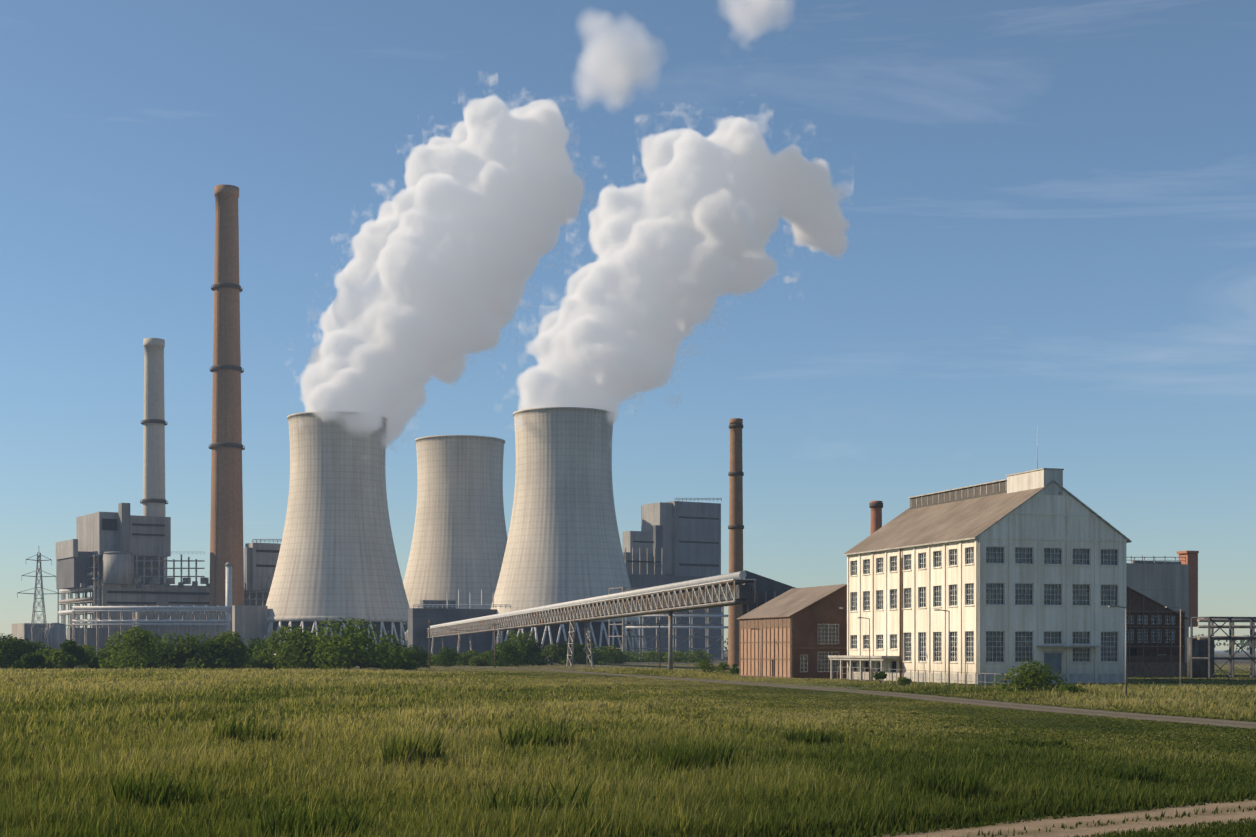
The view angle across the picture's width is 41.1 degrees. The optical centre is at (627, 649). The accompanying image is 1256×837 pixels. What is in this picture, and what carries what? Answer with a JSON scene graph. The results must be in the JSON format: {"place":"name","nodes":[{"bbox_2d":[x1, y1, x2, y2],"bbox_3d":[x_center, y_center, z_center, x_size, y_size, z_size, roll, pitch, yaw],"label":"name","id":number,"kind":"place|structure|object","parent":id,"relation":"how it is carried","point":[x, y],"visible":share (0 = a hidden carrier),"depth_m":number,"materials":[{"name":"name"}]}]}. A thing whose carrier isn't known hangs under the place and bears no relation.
{"place":"outdoors","nodes":[
{"label":"outdoors","id":0,"kind":"place"},
{"bbox_2d":[263,411,409,654],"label":"cooling tower","id":1,"kind":"structure","parent":0,"point":[337,558],"depth_m":802.85,"materials":[{"name":"concrete"}]},
{"bbox_2d":[403,435,507,648],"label":"cooling tower","id":2,"kind":"structure","parent":0,"point":[459,540],"depth_m":904.07,"materials":[{"name":"concrete"}]},
{"bbox_2d":[0,723,1255,836],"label":"meadow grass","id":3,"kind":"structure","parent":0,"point":[61,786],"depth_m":45.74,"materials":[{"name":"green plant"}]},
{"bbox_2d":[0,0,1255,649],"label":"sky","id":4,"kind":"structure","parent":0,"point":[899,243],"materials":[{"name":"blue"}]},
{"bbox_2d":[0,650,1255,836],"bbox_3d":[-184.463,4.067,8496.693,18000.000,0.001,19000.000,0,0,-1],"label":"ground","id":5,"kind":"structure","parent":0,"point":[1242,664],"depth_m":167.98,"materials":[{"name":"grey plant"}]},
{"bbox_2d":[0,649,6,665],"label":"scrub","id":6,"kind":"object","parent":5,"relation":"on","point":[2,656],"visible":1,"depth_m":338.64,"materials":[{"name":"green plant"}]},
{"bbox_2d":[0,633,23,667],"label":"bush","id":7,"kind":"object","parent":5,"relation":"on","point":[10,655],"visible":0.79,"depth_m":357.09,"materials":[{"name":"green plant"}]},
{"bbox_2d":[0,637,29,667],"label":"scrub","id":8,"kind":"object","parent":5,"relation":"on","point":[21,642],"visible":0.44,"depth_m":373.98,"materials":[{"name":"green plant"}]},
{"bbox_2d":[0,634,39,658],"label":"tree","id":9,"kind":"object","parent":5,"relation":"on","point":[11,638],"depth_m":379.80,"materials":[{"name":"green plant"}]},
{"bbox_2d":[17,637,35,660],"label":"bush","id":10,"kind":"object","parent":5,"relation":"on","point":[29,642],"visible":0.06,"depth_m":379.83,"materials":[{"name":"green plant"}]},
{"bbox_2d":[10,652,43,668],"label":"scrub","id":11,"kind":"object","parent":5,"relation":"on","point":[31,660],"visible":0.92,"depth_m":344.07,"materials":[{"name":"green plant"}]},
{"bbox_2d":[17,641,55,658],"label":"bush","id":12,"kind":"object","parent":5,"relation":"on","point":[34,650],"visible":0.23,"depth_m":379.54,"materials":[{"name":"green plant"}]},
{"bbox_2d":[17,553,59,648],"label":"power pylon","id":13,"kind":"object","parent":5,"relation":"on","point":[42,592],"visible":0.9,"depth_m":613.69,"materials":[{"name":"grey metal"}]},
{"bbox_2d":[35,647,57,667],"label":"scrub","id":14,"kind":"object","parent":5,"relation":"on","point":[44,653],"visible":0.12,"depth_m":371.62,"materials":[{"name":"green plant"}]},
{"bbox_2d":[41,650,77,668],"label":"scrub","id":15,"kind":"object","parent":5,"relation":"on","point":[60,659],"visible":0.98,"depth_m":345.16,"materials":[{"name":"green plant"}]},
{"bbox_2d":[46,643,91,664],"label":"scrub","id":16,"kind":"object","parent":5,"relation":"on","point":[86,660],"visible":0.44,"depth_m":362.20,"materials":[{"name":"green plant"}]},
{"bbox_2d":[60,639,87,661],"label":"scrub","id":17,"kind":"object","parent":5,"relation":"on","point":[65,646],"visible":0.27,"depth_m":360.90,"materials":[{"name":"green plant"}]},
{"bbox_2d":[76,644,96,666],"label":"scrub","id":18,"kind":"object","parent":5,"relation":"on","point":[88,648],"visible":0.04,"depth_m":394.11,"materials":[{"name":"green plant"}]},
{"bbox_2d":[75,645,98,667],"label":"bush","id":19,"kind":"object","parent":5,"relation":"on","point":[89,653],"visible":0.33,"depth_m":379.59,"materials":[{"name":"green plant"}]},
{"bbox_2d":[87,656,113,668],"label":"scrub","id":20,"kind":"object","parent":5,"relation":"on","point":[93,661],"visible":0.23,"depth_m":363.03,"materials":[{"name":"green plant"}]},
{"bbox_2d":[97,645,130,668],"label":"scrub","id":21,"kind":"object","parent":5,"relation":"on","point":[102,656],"visible":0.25,"depth_m":356.19,"materials":[{"name":"green plant"}]},
{"bbox_2d":[111,653,155,668],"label":"scrub","id":22,"kind":"object","parent":5,"relation":"on","point":[149,664],"visible":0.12,"depth_m":342.21,"materials":[{"name":"green plant"}]},
{"bbox_2d":[105,626,163,669],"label":"bush","id":23,"kind":"object","parent":5,"relation":"on","point":[143,639],"visible":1,"depth_m":336.12,"materials":[{"name":"green plant"}]},
{"bbox_2d":[12,503,281,654],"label":"power plant building","id":24,"kind":"structure","parent":5,"relation":"on","point":[113,562],"depth_m":846.15,"materials":[{"name":"concrete"}]},
{"bbox_2d":[140,338,167,582],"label":"chimney","id":25,"kind":"object","parent":5,"relation":"on","point":[154,501],"visible":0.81,"depth_m":888.71,"materials":[{"name":"concrete"}]},
{"bbox_2d":[143,642,166,667],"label":"scrub","id":26,"kind":"object","parent":5,"relation":"on","point":[154,664],"visible":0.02,"depth_m":374.17,"materials":[{"name":"green plant"}]},
{"bbox_2d":[144,642,179,668],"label":"bush","id":27,"kind":"object","parent":5,"relation":"on","point":[164,662],"visible":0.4,"depth_m":356.66,"materials":[{"name":"green plant"}]},
{"bbox_2d":[155,631,211,668],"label":"bush","id":28,"kind":"object","parent":5,"relation":"on","point":[194,641],"visible":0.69,"depth_m":356.99,"materials":[{"name":"green plant"}]},
{"bbox_2d":[171,644,197,668],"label":"scrub","id":29,"kind":"object","parent":5,"relation":"on","point":[192,652],"visible":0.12,"depth_m":357.70,"materials":[{"name":"green plant"}]},
{"bbox_2d":[182,652,231,668],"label":"scrub","id":30,"kind":"object","parent":5,"relation":"on","point":[204,661],"visible":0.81,"depth_m":354.55,"materials":[{"name":"green plant"}]},
{"bbox_2d":[201,639,227,660],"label":"bush","id":31,"kind":"object","parent":5,"relation":"on","point":[209,648],"visible":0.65,"depth_m":356.21,"materials":[{"name":"green plant"}]},
{"bbox_2d":[209,184,244,612],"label":"tall chimney","id":32,"kind":"object","parent":5,"relation":"on","point":[226,522],"visible":0.98,"depth_m":838.62,"materials":[{"name":"concrete"}]},
{"bbox_2d":[210,630,250,668],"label":"bush","id":33,"kind":"object","parent":5,"relation":"on","point":[232,644],"visible":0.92,"depth_m":356.51,"materials":[{"name":"green plant"}]},
{"bbox_2d":[238,654,259,667],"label":"scrub","id":34,"kind":"object","parent":5,"relation":"on","point":[251,664],"visible":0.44,"depth_m":376.61,"materials":[{"name":"green plant"}]},
{"bbox_2d":[244,637,278,658],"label":"bush","id":35,"kind":"object","parent":5,"relation":"on","point":[253,643],"visible":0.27,"depth_m":380.08,"materials":[{"name":"green plant"}]},
{"bbox_2d":[254,653,280,668],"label":"scrub","id":36,"kind":"object","parent":5,"relation":"on","point":[261,665],"visible":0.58,"depth_m":359.00,"materials":[{"name":"green plant"}]},
{"bbox_2d":[253,625,321,668],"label":"bush","id":37,"kind":"object","parent":5,"relation":"on","point":[291,642],"visible":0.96,"depth_m":335.60,"materials":[{"name":"green plant"}]},
{"bbox_2d":[296,639,337,668],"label":"bush","id":38,"kind":"object","parent":5,"relation":"on","point":[312,652],"visible":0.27,"depth_m":337.97,"materials":[{"name":"green plant"}]},
{"bbox_2d":[317,633,348,667],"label":"bush","id":39,"kind":"object","parent":5,"relation":"on","point":[330,641],"visible":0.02,"depth_m":358.93,"materials":[{"name":"green plant"}]},
{"bbox_2d":[338,652,356,668],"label":"scrub","id":40,"kind":"object","parent":5,"relation":"on","point":[351,665],"visible":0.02,"depth_m":339.89,"materials":[{"name":"green plant"}]},
{"bbox_2d":[311,617,407,669],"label":"bush","id":41,"kind":"object","parent":5,"relation":"on","point":[345,649],"visible":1,"depth_m":319.97,"materials":[{"name":"green plant"}]},
{"bbox_2d":[349,650,371,668],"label":"scrub","id":42,"kind":"object","parent":5,"relation":"on","point":[366,665],"visible":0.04,"depth_m":342.95,"materials":[{"name":"green plant"}]},
{"bbox_2d":[367,652,380,667],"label":"scrub","id":43,"kind":"object","parent":5,"relation":"on","point":[377,665],"visible":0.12,"depth_m":378.14,"materials":[{"name":"green plant"}]},
{"bbox_2d":[372,642,394,655],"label":"bush","id":44,"kind":"object","parent":5,"relation":"on","point":[392,648],"visible":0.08,"depth_m":380.81,"materials":[{"name":"green plant"}]},
{"bbox_2d":[381,650,418,669],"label":"scrub","id":45,"kind":"object","parent":5,"relation":"on","point":[405,665],"visible":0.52,"depth_m":340.34,"materials":[{"name":"green plant"}]},
{"bbox_2d":[404,644,434,667],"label":"bush","id":46,"kind":"object","parent":5,"relation":"on","point":[418,658],"visible":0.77,"depth_m":382.40,"materials":[{"name":"green plant"}]},
{"bbox_2d":[419,652,450,665],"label":"scrub","id":47,"kind":"object","parent":5,"relation":"on","point":[432,660],"visible":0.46,"depth_m":425.19,"materials":[{"name":"green plant"}]},
{"bbox_2d":[434,646,461,666],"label":"bush","id":48,"kind":"object","parent":5,"relation":"on","point":[446,655],"visible":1,"depth_m":407.09,"materials":[{"name":"green plant"}]},
{"bbox_2d":[453,649,479,665],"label":"scrub","id":49,"kind":"object","parent":5,"relation":"on","point":[466,655],"visible":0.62,"depth_m":436.92,"materials":[{"name":"green plant"}]},
{"bbox_2d":[468,655,490,665],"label":"scrub","id":50,"kind":"object","parent":5,"relation":"on","point":[474,660],"visible":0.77,"depth_m":418.93,"materials":[{"name":"green plant"}]},
{"bbox_2d":[476,650,508,665],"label":"scrub","id":51,"kind":"object","parent":5,"relation":"on","point":[488,654],"visible":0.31,"depth_m":419.70,"materials":[{"name":"green plant"}]},
{"bbox_2d":[488,641,523,666],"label":"bush","id":52,"kind":"object","parent":5,"relation":"on","point":[507,652],"visible":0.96,"depth_m":407.36,"materials":[{"name":"green plant"}]},
{"bbox_2d":[495,630,540,665],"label":"bush","id":53,"kind":"object","parent":5,"relation":"on","point":[520,638],"visible":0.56,"depth_m":434.34,"materials":[{"name":"green plant"}]},
{"bbox_2d":[522,641,547,664],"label":"bush","id":54,"kind":"object","parent":5,"relation":"on","point":[537,646],"visible":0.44,"depth_m":436.38,"materials":[{"name":"green plant"}]},
{"bbox_2d":[528,649,556,664],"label":"scrub","id":55,"kind":"object","parent":5,"relation":"on","point":[548,657],"visible":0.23,"depth_m":457.78,"materials":[{"name":"green plant"}]},
{"bbox_2d":[543,641,580,664],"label":"scrub","id":56,"kind":"object","parent":5,"relation":"on","point":[559,650],"visible":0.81,"depth_m":461.54,"materials":[{"name":"green plant"}]},
{"bbox_2d":[408,498,727,659],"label":"power plant building","id":57,"kind":"structure","parent":5,"relation":"on","point":[674,542],"depth_m":876.02,"materials":[{"name":"metal"}]},
{"bbox_2d":[491,407,647,659],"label":"cooling tower","id":58,"kind":"structure","parent":5,"relation":"on","point":[563,544],"depth_m":712.61,"materials":[{"name":"concrete"}]},
{"bbox_2d":[560,643,588,663],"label":"scrub","id":59,"kind":"object","parent":5,"relation":"on","point":[581,647],"visible":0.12,"depth_m":489.75,"materials":[{"name":"green plant"}]},
{"bbox_2d":[575,643,604,663],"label":"scrub","id":60,"kind":"object","parent":5,"relation":"on","point":[598,656],"visible":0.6,"depth_m":485.38,"materials":[{"name":"green plant"}]},
{"bbox_2d":[405,570,794,668],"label":"conveyor gallery","id":61,"kind":"object","parent":5,"relation":"on","point":[753,591],"visible":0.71,"depth_m":339.47,"materials":[{"name":"metal"}]},
{"bbox_2d":[597,645,627,663],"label":"scrub","id":62,"kind":"object","parent":5,"relation":"on","point":[615,655],"visible":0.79,"depth_m":496.07,"materials":[{"name":"green plant"}]},
{"bbox_2d":[77,701,1169,836],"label":"grass tufts","id":63,"kind":"object","parent":5,"relation":"on","point":[397,751],"visible":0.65,"depth_m":44.72,"materials":[{"name":"green plant"}]},
{"bbox_2d":[622,651,652,661],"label":"scrub","id":64,"kind":"object","parent":5,"relation":"on","point":[634,657],"visible":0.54,"depth_m":554.50,"materials":[{"name":"green plant"}]},
{"bbox_2d":[639,650,657,661],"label":"scrub","id":65,"kind":"object","parent":5,"relation":"on","point":[651,654],"visible":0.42,"depth_m":570.01,"materials":[{"name":"green plant"}]},
{"bbox_2d":[654,652,666,661],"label":"scrub","id":66,"kind":"object","parent":5,"relation":"on","point":[656,658],"visible":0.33,"depth_m":551.11,"materials":[{"name":"green plant"}]},
{"bbox_2d":[662,651,687,662],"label":"scrub","id":67,"kind":"object","parent":5,"relation":"on","point":[678,656],"visible":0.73,"depth_m":542.33,"materials":[{"name":"green plant"}]},
{"bbox_2d":[682,650,713,662],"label":"scrub","id":68,"kind":"object","parent":5,"relation":"on","point":[694,656],"visible":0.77,"depth_m":538.92,"materials":[{"name":"green plant"}]},
{"bbox_2d":[728,418,743,665],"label":"chimney","id":69,"kind":"object","parent":5,"relation":"on","point":[735,475],"visible":0.83,"depth_m":417.88,"materials":[{"name":"brick"}]},
{"bbox_2d":[425,605,1181,694],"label":"yard posts and lamps","id":70,"kind":"object","parent":5,"relation":"on","point":[659,623],"visible":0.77,"depth_m":182.74,"materials":[{"name":"grey metal"}]},
{"bbox_2d":[991,659,1067,691],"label":"bush","id":71,"kind":"object","parent":5,"relation":"on","point":[1031,677],"visible":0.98,"depth_m":148.60,"materials":[{"name":"green plant"}]},
{"bbox_2d":[1058,684,1084,693],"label":"bush","id":72,"kind":"object","parent":5,"relation":"on","point":[1071,687],"visible":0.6,"depth_m":142.09,"materials":[{"name":"green plant"}]},
{"bbox_2d":[1126,551,1255,678],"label":"industrial building","id":73,"kind":"structure","parent":5,"relation":"on","point":[1174,583],"depth_m":332.04,"materials":[{"name":"metal"}]},
{"bbox_2d":[1193,634,1221,647],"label":"horizon tree","id":74,"kind":"object","parent":5,"relation":"on","point":[1214,640],"visible":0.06,"depth_m":2041.12,"materials":[{"name":"green plant"}]},
{"bbox_2d":[1223,632,1255,652],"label":"horizon tree","id":75,"kind":"object","parent":5,"relation":"on","point":[1243,643],"visible":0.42,"depth_m":1648.10,"materials":[{"name":"green plant"}]},
{"bbox_2d":[435,666,1255,728],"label":"service road","id":76,"kind":"structure","parent":0,"point":[1143,716],"depth_m":124.75,"materials":[{"name":"grey asphalt"}]},
{"bbox_2d":[683,673,1255,688],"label":"works yard ground","id":77,"kind":"structure","parent":0,"point":[783,682],"depth_m":202.84,"materials":[{"name":"green plant"}]},
{"bbox_2d":[693,659,715,672],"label":"bush","id":78,"kind":"object","parent":77,"relation":"on","point":[703,664],"visible":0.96,"depth_m":278.18,"materials":[{"name":"green plant"}]},
{"bbox_2d":[715,662,729,672],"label":"bush","id":79,"kind":"object","parent":77,"relation":"on","point":[724,666],"visible":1,"depth_m":291.69,"materials":[{"name":"green plant"}]},
{"bbox_2d":[730,664,738,673],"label":"bush","id":80,"kind":"object","parent":77,"relation":"on","point":[733,670],"visible":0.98,"depth_m":266.18,"materials":[{"name":"green plant"}]},
{"bbox_2d":[737,584,846,677],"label":"brown shed","id":81,"kind":"structure","parent":77,"relation":"on","point":[803,632],"depth_m":241.58,"materials":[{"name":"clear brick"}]},
{"bbox_2d":[872,671,886,683],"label":"bush","id":82,"kind":"object","parent":77,"relation":"on","point":[880,676],"visible":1,"depth_m":197.59,"materials":[{"name":"green plant"}]},
{"bbox_2d":[897,676,911,685],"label":"bush","id":83,"kind":"object","parent":77,"relation":"on","point":[904,681],"visible":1,"depth_m":185.72,"materials":[{"name":"green plant"}]},
{"bbox_2d":[828,427,1131,683],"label":"factory building","id":84,"kind":"structure","parent":77,"relation":"on","point":[1015,570],"depth_m":202.54,"materials":[{"name":"paint"}]},
{"bbox_2d":[869,501,882,534],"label":"chimney","id":85,"kind":"object","parent":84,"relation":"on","point":[876,507],"visible":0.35,"depth_m":298.84,"materials":[{"name":"red brick"}]},
{"bbox_2d":[1126,586,1187,676],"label":"brick hall","id":86,"kind":"structure","parent":77,"relation":"on","point":[1153,637],"depth_m":255.80,"materials":[{"name":"brown brick"}]},
{"bbox_2d":[864,798,1255,836],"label":"dirt track","id":87,"kind":"structure","parent":0,"point":[1083,829],"depth_m":39.45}
]}

